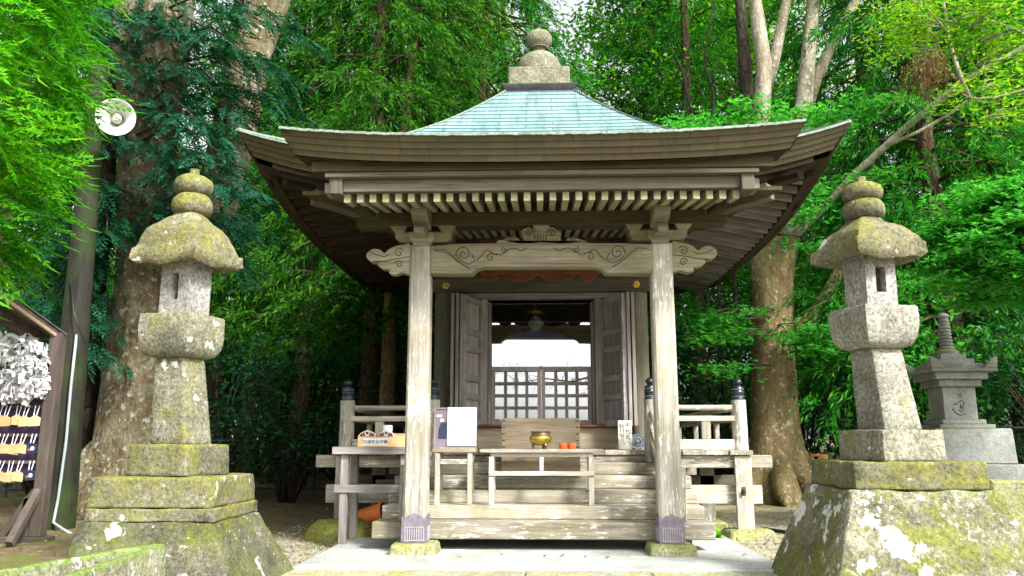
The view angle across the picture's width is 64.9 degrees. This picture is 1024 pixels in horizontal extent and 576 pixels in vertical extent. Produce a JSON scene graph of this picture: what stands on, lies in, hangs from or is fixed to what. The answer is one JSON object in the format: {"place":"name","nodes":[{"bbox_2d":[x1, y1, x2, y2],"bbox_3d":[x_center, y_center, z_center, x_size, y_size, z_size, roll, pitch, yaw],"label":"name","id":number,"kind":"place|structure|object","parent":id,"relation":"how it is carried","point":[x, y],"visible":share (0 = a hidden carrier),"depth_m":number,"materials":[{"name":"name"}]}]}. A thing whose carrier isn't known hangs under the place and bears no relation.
{"place":"outdoors","nodes":[
{"label":"outdoors","id":0,"kind":"place"},
{"bbox_2d":[0,435,837,569],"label":"ground","id":1,"kind":"structure","parent":0,"point":[59,549],"depth_m":9.28,"materials":[{"name":"brown soil"}]},
{"bbox_2d":[0,287,66,545],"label":"votive rack","id":2,"kind":"object","parent":1,"relation":"on","point":[27,522],"visible":0.88,"depth_m":7.02,"materials":[{"name":"brown wood"}]},
{"bbox_2d":[0,434,8,453],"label":"votive plaque","id":3,"kind":"object","parent":2,"relation":"attached to","point":[4,447],"visible":1,"depth_m":6.97,"materials":[{"name":"beige wood"}]},
{"bbox_2d":[0,405,10,425],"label":"votive plaque","id":4,"kind":"object","parent":2,"relation":"attached to","point":[5,420],"visible":1,"depth_m":7.01,"materials":[{"name":"beige wood"}]},
{"bbox_2d":[1,461,13,482],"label":"votive plaque","id":5,"kind":"object","parent":2,"relation":"attached to","point":[7,476],"visible":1,"depth_m":6.93,"materials":[{"name":"brown wood"}]},
{"bbox_2d":[6,434,17,454],"bbox_3d":[-4.324,1.357,6.997,0.109,0.181,0.035,0,-11,2],"label":"votive plaque","id":6,"kind":"object","parent":2,"relation":"attached to","point":[11,450],"visible":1,"depth_m":6.97,"materials":[{"name":"beige wood"}]},
{"bbox_2d":[11,405,21,424],"bbox_3d":[-4.318,1.114,7.045,0.096,0.174,0.030,0,-11,2],"label":"votive plaque","id":7,"kind":"object","parent":2,"relation":"attached to","point":[15,419],"visible":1,"depth_m":7.03,"materials":[{"name":"beige wood"}]},
{"bbox_2d":[11,461,23,481],"bbox_3d":[-4.247,1.579,6.945,0.095,0.179,0.048,0,-11,2],"label":"votive plaque","id":8,"kind":"object","parent":2,"relation":"attached to","point":[17,475],"visible":1,"depth_m":6.92,"materials":[{"name":"beige wood"}]},
{"bbox_2d":[15,434,26,453],"bbox_3d":[-4.247,1.351,6.991,0.093,0.172,0.043,0,-11,2],"label":"votive plaque","id":9,"kind":"object","parent":2,"relation":"attached to","point":[20,447],"visible":1,"depth_m":6.96,"materials":[{"name":"beige wood"}]},
{"bbox_2d":[18,406,29,426],"bbox_3d":[-4.245,1.118,7.033,0.085,0.186,0.047,0,-11,2],"label":"votive plaque","id":10,"kind":"object","parent":2,"relation":"attached to","point":[23,420],"visible":1,"depth_m":7.00,"materials":[{"name":"beige wood"}]},
{"bbox_2d":[0,331,50,406],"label":"paper fortunes","id":11,"kind":"object","parent":2,"relation":"attached to","point":[26,393],"visible":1,"depth_m":7.03,"materials":[{"name":"white paper"}]},
{"bbox_2d":[23,461,34,480],"bbox_3d":[-4.153,1.575,6.949,0.103,0.169,0.034,0,-11,2],"label":"votive plaque","id":12,"kind":"object","parent":2,"relation":"attached to","point":[29,474],"visible":1,"depth_m":6.93,"materials":[{"name":"blue wood"}]},
{"bbox_2d":[26,434,36,453],"bbox_3d":[-4.158,1.350,6.990,0.101,0.170,0.040,0,-11,2],"label":"votive plaque","id":13,"kind":"object","parent":2,"relation":"attached to","point":[31,447],"visible":1,"depth_m":6.97,"materials":[{"name":"blue wood"}]},
{"bbox_2d":[28,405,40,425],"bbox_3d":[-4.157,1.116,7.035,0.104,0.182,0.037,0,-11,2],"label":"votive plaque","id":14,"kind":"object","parent":2,"relation":"attached to","point":[34,420],"visible":1,"depth_m":7.01,"materials":[{"name":"brown wood"}]},
{"bbox_2d":[0,288,109,495],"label":"evergreen shrub","id":15,"kind":"object","parent":1,"relation":"on","point":[26,486],"visible":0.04,"depth_m":10.65,"materials":[{"name":"green plant"}]},
{"bbox_2d":[0,12,115,331],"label":"cedar tree","id":16,"kind":"object","parent":1,"relation":"on","point":[39,230],"visible":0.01,"depth_m":27.09,"materials":[{"name":"green plant"}]},
{"bbox_2d":[0,0,138,396],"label":"cedar tree","id":17,"kind":"object","parent":1,"relation":"on","point":[3,107],"visible":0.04,"depth_m":13.61,"materials":[{"name":"green plant"}]},
{"bbox_2d":[0,0,147,321],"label":"cypress tree","id":18,"kind":"object","parent":1,"relation":"on","point":[27,55],"visible":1,"depth_m":5.73,"materials":[{"name":"green plant"}]},
{"bbox_2d":[47,56,107,532],"bbox_3d":[-4.339,-0.046,8.321,0.707,5.078,0.329,-7,-13,31],"label":"utility pole","id":19,"kind":"object","parent":1,"relation":"on","point":[76,319],"visible":0.72,"depth_m":8.23,"materials":[{"name":"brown wood"}]},
{"bbox_2d":[95,98,135,135],"bbox_3d":[-4.188,-1.733,8.522,0.384,0.381,0.494,5,-12,-24],"label":"loudspeaker","id":20,"kind":"object","parent":19,"relation":"attached to","point":[117,127],"visible":0.82,"depth_m":8.38,"materials":[{"name":"white paint"}]},
{"bbox_2d":[0,544,165,575],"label":"stone trough","id":21,"kind":"object","parent":1,"relation":"on","point":[146,560],"visible":1,"depth_m":3.46,"materials":[{"name":"green stone"}]},
{"bbox_2d":[1,3,189,304],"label":"broadleaf tree","id":22,"kind":"object","parent":1,"relation":"on","point":[71,154],"visible":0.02,"depth_m":27.08,"materials":[{"name":"green plant"}]},
{"bbox_2d":[0,0,335,449],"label":"needle tree","id":23,"kind":"object","parent":1,"relation":"on","point":[110,190],"visible":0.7,"depth_m":9.46,"materials":[{"name":"green plant"}]},
{"bbox_2d":[66,168,293,575],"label":"stone lantern","id":24,"kind":"object","parent":1,"relation":"on","point":[182,494],"visible":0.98,"depth_m":5.11,"materials":[{"name":"grey stone"}]},
{"bbox_2d":[76,0,290,519],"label":"forked tree","id":25,"kind":"object","parent":1,"relation":"on","point":[123,420],"visible":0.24,"depth_m":9.52,"materials":[{"name":"brown plant"}]},
{"bbox_2d":[106,285,262,432],"bbox_3d":[-7.663,2.226,19.724,5.214,4.814,4.596,2,-11,-10],"label":"evergreen shrub","id":26,"kind":"object","parent":1,"relation":"on","point":[225,392],"visible":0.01,"depth_m":19.44,"materials":[{"name":"green plant"}]},
{"bbox_2d":[7,0,397,443],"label":"cedar tree","id":27,"kind":"object","parent":1,"relation":"on","point":[210,388],"visible":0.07,"depth_m":15.55,"materials":[{"name":"green plant"}]},
{"bbox_2d":[205,321,310,472],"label":"evergreen shrub","id":28,"kind":"object","parent":1,"relation":"on","point":[226,435],"visible":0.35,"depth_m":12.96,"materials":[{"name":"green plant"}]},
{"bbox_2d":[182,0,359,472],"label":"cedar tree","id":29,"kind":"object","parent":1,"relation":"on","point":[247,370],"visible":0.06,"depth_m":15.71,"materials":[{"name":"green plant"}]},
{"bbox_2d":[223,300,339,475],"bbox_3d":[-6.093,2.318,18.777,4.464,4.259,4.699,6,-12,-29],"label":"evergreen shrub","id":30,"kind":"object","parent":1,"relation":"on","point":[257,453],"visible":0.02,"depth_m":18.35,"materials":[{"name":"green plant"}]},
{"bbox_2d":[205,0,371,482],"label":"cedar tree","id":31,"kind":"object","parent":1,"relation":"on","point":[282,387],"visible":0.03,"depth_m":16.51,"materials":[{"name":"green plant"}]},
{"bbox_2d":[208,317,383,502],"bbox_3d":[-3.084,1.746,11.656,2.524,2.643,2.863,0,-11,2],"label":"evergreen shrub","id":32,"kind":"object","parent":1,"relation":"on","point":[287,491],"visible":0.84,"depth_m":11.41,"materials":[{"name":"green plant"}]},
{"bbox_2d":[260,372,338,472],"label":"evergreen shrub","id":33,"kind":"object","parent":1,"relation":"on","point":[319,469],"visible":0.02,"depth_m":19.70,"materials":[{"name":"green plant"}]},
{"bbox_2d":[212,0,406,486],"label":"cedar tree","id":34,"kind":"object","parent":1,"relation":"on","point":[297,392],"visible":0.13,"depth_m":14.98,"materials":[{"name":"green plant"}]},
{"bbox_2d":[255,311,401,480],"bbox_3d":[-3.627,2.338,17.500,4.100,3.716,3.895,-5,-12,26],"label":"evergreen shrub","id":35,"kind":"object","parent":1,"relation":"on","point":[330,468],"visible":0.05,"depth_m":17.03,"materials":[{"name":"green plant"}]},
{"bbox_2d":[224,0,465,425],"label":"cedar tree","id":36,"kind":"object","parent":1,"relation":"on","point":[351,373],"visible":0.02,"depth_m":18.73,"materials":[{"name":"green plant"}]},
{"bbox_2d":[205,0,528,473],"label":"cedar tree","id":37,"kind":"object","parent":1,"relation":"on","point":[371,339],"visible":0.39,"depth_m":13.36,"materials":[{"name":"green plant"}]},
{"bbox_2d":[307,307,434,434],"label":"evergreen shrub","id":38,"kind":"object","parent":1,"relation":"on","point":[399,351],"visible":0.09,"depth_m":13.84,"materials":[{"name":"green plant"}]},
{"bbox_2d":[275,0,501,432],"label":"cedar tree","id":39,"kind":"object","parent":1,"relation":"on","point":[388,373],"visible":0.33,"depth_m":13.55,"materials":[{"name":"green plant"}]},
{"bbox_2d":[0,484,792,559],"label":"fallen leaves","id":40,"kind":"object","parent":1,"relation":"on","point":[72,534],"visible":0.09,"depth_m":8.99,"materials":[{"name":"brown plant"}]},
{"bbox_2d":[310,0,506,432],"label":"cedar tree","id":41,"kind":"object","parent":1,"relation":"on","point":[403,395],"visible":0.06,"depth_m":15.59,"materials":[{"name":"green plant"}]},
{"bbox_2d":[304,2,552,131],"bbox_3d":[-2.458,-4.299,24.483,8.634,19.318,8.054,-10,-14,42],"label":"broadleaf tree","id":42,"kind":"object","parent":1,"relation":"on","point":[508,11],"visible":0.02,"depth_m":24.82,"materials":[{"name":"green plant"}]},
{"bbox_2d":[331,0,601,406],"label":"cedar tree","id":43,"kind":"object","parent":1,"relation":"on","point":[519,32],"visible":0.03,"depth_m":17.78,"materials":[{"name":"green plant"}]},
{"bbox_2d":[311,0,650,425],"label":"cedar tree","id":44,"kind":"object","parent":1,"relation":"on","point":[580,78],"visible":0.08,"depth_m":15.69,"materials":[{"name":"green plant"}]},
{"bbox_2d":[282,570,777,575],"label":"kerb","id":45,"kind":"structure","parent":1,"relation":"on","point":[440,573],"depth_m":5.34,"materials":[{"name":"stone"}]},
{"bbox_2d":[293,533,773,573],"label":"stone platform","id":46,"kind":"structure","parent":1,"relation":"on","point":[724,554],"depth_m":5.93,"materials":[{"name":"grey stone"}]},
{"bbox_2d":[332,447,404,543],"bbox_3d":[-1.176,1.792,7.026,0.692,0.800,0.520,0,-11,2],"label":"side table","id":47,"kind":"object","parent":46,"relation":"on","point":[353,488],"visible":0.62,"depth_m":6.84,"materials":[{"name":"grey wood"}]},
{"bbox_2d":[358,433,404,446],"bbox_3d":[-1.121,1.325,7.024,0.406,0.114,0.217,0,-11,2],"label":"fortune box","id":48,"kind":"object","parent":47,"relation":"on","point":[397,440],"visible":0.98,"depth_m":6.92,"materials":[{"name":"brown wood"}]},
{"bbox_2d":[359,430,375,436],"bbox_3d":[-1.251,1.260,6.985,0.142,0.058,0.044,0,-11,2],"label":"painted charm","id":49,"kind":"object","parent":48,"relation":"on","point":[367,433],"visible":1,"depth_m":6.96,"materials":[{"name":"multicoloured paint"}]},
{"bbox_2d":[378,430,393,436],"bbox_3d":[-1.087,1.259,6.980,0.135,0.058,0.044,0,-11,2],"label":"painted charm","id":50,"kind":"object","parent":48,"relation":"on","point":[386,433],"visible":1,"depth_m":6.96,"materials":[{"name":"multicoloured paint"}]},
{"bbox_2d":[382,425,392,431],"bbox_3d":[-1.091,1.287,7.048,0.090,0.170,0.090,0,-11,2],"label":"cup","id":51,"kind":"object","parent":48,"relation":"in","point":[387,427],"visible":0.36,"depth_m":7.02,"materials":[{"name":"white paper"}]},
{"bbox_2d":[375,479,394,503],"bbox_3d":[-1.098,2.121,7.847,0.480,0.500,0.080,0,-11,2],"label":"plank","id":52,"kind":"object","parent":46,"relation":"on","point":[385,481],"visible":0.18,"depth_m":7.86,"materials":[{"name":"grey wood"}]},
{"bbox_2d":[236,28,851,556],"bbox_3d":[0.343,-0.448,9.738,5.590,6.626,8.010,0,-11,2],"label":"wooden shrine","id":53,"kind":"object","parent":1,"relation":"on","point":[544,182],"visible":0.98,"depth_m":6.66,"materials":[{"name":"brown wood"}]},
{"bbox_2d":[432,449,476,504],"bbox_3d":[-0.485,1.595,6.827,0.363,0.458,0.245,0,-11,2],"label":"stool","id":54,"kind":"object","parent":53,"relation":"on","point":[440,461],"visible":0.98,"depth_m":6.74,"materials":[{"name":"beige wood"}]},
{"bbox_2d":[433,407,476,448],"bbox_3d":[-0.481,1.187,6.838,0.362,0.346,0.063,0,-11,2],"label":"notice board","id":55,"kind":"object","parent":54,"relation":"on","point":[455,427],"visible":1,"depth_m":6.83,"materials":[{"name":"white paper"}]},
{"bbox_2d":[459,295,481,426],"bbox_3d":[-0.431,0.774,8.528,0.058,1.360,0.431,-5,-12,23],"label":"door leaf","id":56,"kind":"structure","parent":53,"relation":"in","point":[470,307],"depth_m":8.51,"materials":[{"name":"grey wood"}]},
{"bbox_2d":[491,367,540,424],"bbox_3d":[0.044,1.167,8.735,0.543,0.625,0.040,0,-11,2],"label":"lattice door","id":57,"kind":"structure","parent":53,"relation":"in","point":[493,369],"depth_m":8.73,"materials":[{"name":"grey wood"}]},
{"bbox_2d":[478,305,591,427],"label":"lattice doors","id":58,"kind":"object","parent":53,"relation":"on","point":[535,342],"visible":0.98,"depth_m":8.97,"materials":[{"name":"wood"}]},
{"bbox_2d":[501,418,579,470],"bbox_3d":[0.259,1.433,7.276,0.701,0.504,0.230,0,-11,2],"label":"offertory box","id":59,"kind":"object","parent":53,"relation":"on","point":[516,433],"visible":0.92,"depth_m":7.18,"materials":[{"name":"beige wood"}]},
{"bbox_2d":[479,449,603,505],"bbox_3d":[0.254,1.602,6.856,1.040,0.455,0.362,0,-11,2],"label":"offering table","id":60,"kind":"object","parent":53,"relation":"on","point":[541,454],"visible":1,"depth_m":6.71,"materials":[{"name":"brown wood"}]},
{"bbox_2d":[529,431,551,448],"bbox_3d":[0.246,1.305,6.893,0.196,0.154,0.196,0,-11,2],"label":"incense burner","id":61,"kind":"object","parent":60,"relation":"on","point":[543,439],"visible":0.96,"depth_m":6.83,"materials":[{"name":"gold metal"}]},
{"bbox_2d":[541,366,591,424],"bbox_3d":[0.591,1.164,8.715,0.543,0.625,0.040,0,-11,2],"label":"lattice door","id":62,"kind":"structure","parent":53,"relation":"in","point":[573,368],"depth_m":8.71,"materials":[{"name":"grey wood"}]},
{"bbox_2d":[600,293,628,425],"bbox_3d":[1.068,0.764,8.475,0.058,1.360,0.450,5,-12,-25],"label":"door leaf","id":63,"kind":"structure","parent":53,"relation":"in","point":[615,400],"depth_m":8.44,"materials":[{"name":"grey wood"}]},
{"bbox_2d":[618,420,631,448],"bbox_3d":[1.121,1.456,7.995,0.147,0.285,0.120,0,-11,2],"label":"lettered plank","id":64,"kind":"object","parent":53,"relation":"on","point":[624,434],"visible":1,"depth_m":7.99,"materials":[{"name":"white wood"}]},
{"bbox_2d":[490,0,791,329],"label":"broadleaf tree","id":65,"kind":"object","parent":1,"relation":"on","point":[600,61],"visible":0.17,"depth_m":19.70,"materials":[{"name":"green plant"}]},
{"bbox_2d":[580,0,751,426],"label":"cedar tree","id":66,"kind":"object","parent":1,"relation":"on","point":[605,48],"visible":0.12,"depth_m":18.97,"materials":[{"name":"green plant"}]},
{"bbox_2d":[562,0,801,393],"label":"broadleaf tree","id":67,"kind":"object","parent":1,"relation":"on","point":[590,2],"visible":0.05,"depth_m":22.00,"materials":[{"name":"green plant"}]},
{"bbox_2d":[668,42,714,438],"bbox_3d":[3.419,-0.764,15.303,0.610,8.910,0.570,0,-11,2],"label":"bare sapling","id":68,"kind":"object","parent":1,"relation":"on","point":[707,290],"visible":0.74,"depth_m":15.13,"materials":[{"name":"brown plant"}]},
{"bbox_2d":[611,0,772,472],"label":"cedar tree","id":69,"kind":"object","parent":1,"relation":"on","point":[685,21],"visible":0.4,"depth_m":17.95,"materials":[{"name":"green plant"}]},
{"bbox_2d":[647,295,748,437],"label":"evergreen shrub","id":70,"kind":"object","parent":1,"relation":"on","point":[684,329],"visible":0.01,"depth_m":17.99,"materials":[{"name":"green plant"}]},
{"bbox_2d":[676,330,744,438],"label":"evergreen shrub","id":71,"kind":"object","parent":1,"relation":"on","point":[686,389],"visible":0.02,"depth_m":19.30,"materials":[{"name":"green plant"}]},
{"bbox_2d":[693,0,730,433],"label":"bare sapling","id":72,"kind":"object","parent":1,"relation":"on","point":[718,288],"visible":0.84,"depth_m":15.81,"materials":[{"name":"brown plant"}]},
{"bbox_2d":[712,51,741,385],"bbox_3d":[4.248,-0.536,15.158,0.696,8.407,0.231,0,-11,2],"label":"bare sapling","id":73,"kind":"object","parent":1,"relation":"on","point":[734,284],"visible":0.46,"depth_m":15.14,"materials":[{"name":"brown plant"}]},
{"bbox_2d":[649,295,823,474],"bbox_3d":[3.698,1.852,14.240,3.722,3.436,3.281,-10,-15,42],"label":"evergreen shrub","id":74,"kind":"object","parent":1,"relation":"on","point":[722,471],"visible":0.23,"depth_m":14.03,"materials":[{"name":"green plant"}]},
{"bbox_2d":[649,285,832,458],"bbox_3d":[5.089,2.097,19.087,5.069,4.836,5.336,-6,-12,27],"label":"evergreen shrub","id":75,"kind":"object","parent":1,"relation":"on","point":[804,415],"visible":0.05,"depth_m":18.34,"materials":[{"name":"green plant"}]},
{"bbox_2d":[630,0,854,316],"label":"broadleaf tree","id":76,"kind":"object","parent":1,"relation":"on","point":[729,4],"visible":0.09,"depth_m":20.31,"materials":[{"name":"green plant"}]},
{"bbox_2d":[634,0,883,304],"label":"broadleaf tree","id":77,"kind":"object","parent":1,"relation":"on","point":[785,65],"depth_m":24.55,"materials":[{"name":"green plant"}]},
{"bbox_2d":[726,118,854,439],"bbox_3d":[9.720,-0.196,28.462,5.365,12.487,5.670,-8,-13,36],"label":"cedar tree","id":78,"kind":"object","parent":1,"relation":"on","point":[795,341],"visible":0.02,"depth_m":27.57,"materials":[{"name":"green plant"}]},
{"bbox_2d":[728,308,856,457],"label":"evergreen shrub","id":79,"kind":"object","parent":1,"relation":"on","point":[811,435],"visible":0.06,"depth_m":19.27,"materials":[{"name":"green plant"}]},
{"bbox_2d":[811,453,827,459],"bbox_3d":[4.498,2.752,11.749,0.250,0.675,0.055,0,-11,2],"label":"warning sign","id":80,"kind":"object","parent":1,"relation":"on","point":[819,456],"visible":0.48,"depth_m":11.78,"materials":[{"name":"orange"}]},
{"bbox_2d":[648,0,1023,506],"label":"buttressed tree","id":81,"kind":"object","parent":1,"relation":"on","point":[777,436],"visible":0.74,"depth_m":11.83,"materials":[{"name":"beige plant"}]},
{"bbox_2d":[798,337,927,457],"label":"evergreen shrub","id":82,"kind":"object","parent":1,"relation":"on","point":[835,455],"visible":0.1,"depth_m":18.92,"materials":[{"name":"green plant"}]},
{"bbox_2d":[799,90,927,423],"bbox_3d":[12.369,-0.805,28.205,5.584,13.573,5.514,-1,-11,5],"label":"cedar tree","id":83,"kind":"object","parent":1,"relation":"on","point":[839,224],"visible":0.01,"depth_m":28.18,"materials":[{"name":"green plant"}]},
{"bbox_2d":[748,317,978,458],"bbox_3d":[6.163,1.913,14.299,3.500,3.339,3.684,3,-11,-14],"label":"evergreen shrub","id":84,"kind":"object","parent":1,"relation":"on","point":[842,425],"visible":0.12,"depth_m":14.28,"materials":[{"name":"green plant"}]},
{"bbox_2d":[727,0,1012,439],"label":"cedar tree","id":85,"kind":"object","parent":1,"relation":"on","point":[862,58],"visible":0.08,"depth_m":17.85,"materials":[{"name":"green plant"}]},
{"bbox_2d":[720,0,1023,458],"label":"cedar tree","id":86,"kind":"object","parent":1,"relation":"on","point":[926,163],"visible":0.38,"depth_m":12.52,"materials":[{"name":"green plant"}]},
{"bbox_2d":[771,176,1023,575],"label":"stone lantern","id":87,"kind":"object","parent":1,"relation":"on","point":[892,490],"visible":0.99,"depth_m":4.82,"materials":[{"name":"grey stone"}]},
{"bbox_2d":[805,83,994,433],"bbox_3d":[13.622,-0.907,29.038,6.413,14.125,6.069,0,-11,1],"label":"cedar tree","id":88,"kind":"object","parent":1,"relation":"on","point":[888,219],"visible":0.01,"depth_m":29.25,"materials":[{"name":"green plant"}]},
{"bbox_2d":[824,264,998,429],"bbox_3d":[5.636,1.312,10.979,2.039,3.240,2.308,6,-12,-27],"label":"evergreen shrub","id":89,"kind":"object","parent":1,"relation":"on","point":[927,314],"visible":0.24,"depth_m":10.90,"materials":[{"name":"green plant"}]},
{"bbox_2d":[817,378,1011,426],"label":"evergreen shrub","id":90,"kind":"object","parent":1,"relation":"on","point":[925,410],"visible":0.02,"depth_m":19.28,"materials":[{"name":"green plant"}]},
{"bbox_2d":[843,0,1023,425],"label":"cedar tree","id":91,"kind":"object","parent":1,"relation":"on","point":[965,61],"visible":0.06,"depth_m":14.79,"materials":[{"name":"green plant"}]},
{"bbox_2d":[846,0,1023,136],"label":"young tree","id":92,"kind":"object","parent":1,"relation":"on","point":[959,22],"visible":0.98,"depth_m":9.02,"materials":[{"name":"green plant"}]},
{"bbox_2d":[895,43,968,108],"bbox_3d":[4.298,-2.180,8.253,0.716,0.718,0.655,-5,-12,26],"label":"dead spray","id":93,"kind":"object","parent":92,"relation":"hanging from","point":[930,62],"visible":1,"depth_m":8.30,"materials":[{"name":"brown plant"}]},
{"bbox_2d":[873,0,1023,463],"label":"cedar tree","id":94,"kind":"object","parent":1,"relation":"on","point":[1016,405],"visible":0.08,"depth_m":13.84,"materials":[{"name":"green plant"}]},
{"bbox_2d":[896,161,1023,314],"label":"maple tree","id":95,"kind":"object","parent":1,"relation":"on","point":[984,241],"visible":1,"depth_m":7.54,"materials":[{"name":"green plant"}]},
{"bbox_2d":[905,313,1023,478],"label":"stone pagoda","id":96,"kind":"object","parent":1,"relation":"on","point":[948,377],"visible":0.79,"depth_m":8.59,"materials":[{"name":"grey stone"}]},
{"bbox_2d":[910,2,1022,423],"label":"cedar tree","id":97,"kind":"object","parent":1,"relation":"on","point":[997,404],"visible":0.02,"depth_m":15.84,"materials":[{"name":"green plant"}]},
{"bbox_2d":[936,306,1023,463],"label":"evergreen shrub","id":98,"kind":"object","parent":1,"relation":"on","point":[1006,382],"visible":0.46,"depth_m":9.90,"materials":[{"name":"green plant"}]},
{"bbox_2d":[964,308,1012,425],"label":"evergreen shrub","id":99,"kind":"object","parent":1,"relation":"on","point":[1011,423],"visible":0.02,"depth_m":16.64,"materials":[{"name":"green plant"}]},
{"bbox_2d":[977,356,1023,418],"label":"evergreen shrub","id":100,"kind":"object","parent":1,"relation":"on","point":[1007,392],"visible":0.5,"depth_m":10.98,"materials":[{"name":"green plant"}]},
{"bbox_2d":[988,479,1023,528],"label":"wall","id":101,"kind":"structure","parent":1,"relation":"on","point":[1011,491],"depth_m":7.23,"materials":[{"name":"yellow stone"}]},
{"bbox_2d":[996,426,1023,455],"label":"fence","id":102,"kind":"object","parent":1,"relation":"on","point":[1019,427],"visible":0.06,"depth_m":12.47,"materials":[{"name":"grey metal"}]},
{"bbox_2d":[0,0,1012,432],"label":"sky","id":103,"kind":"structure","parent":0,"point":[565,9],"materials":[{"name":"white"}]},
{"bbox_2d":[277,518,786,563],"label":"gravel","id":104,"kind":"structure","parent":0,"point":[297,547],"depth_m":6.91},
{"bbox_3d":[-1.269,2.284,7.670,0.780,0.034,0.380,0,-11,2],"label":"plank","id":105,"kind":"object","parent":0,"visible":0},
{"bbox_2d":[357,501,385,524],"bbox_3d":[-1.328,2.151,7.688,0.287,0.232,0.220,-3,-11,15],"label":"plant pot","id":106,"kind":"object","parent":105,"relation":"on","point":[370,514],"visible":0.52,"depth_m":7.61,"materials":[{"name":"orange ceramic"}]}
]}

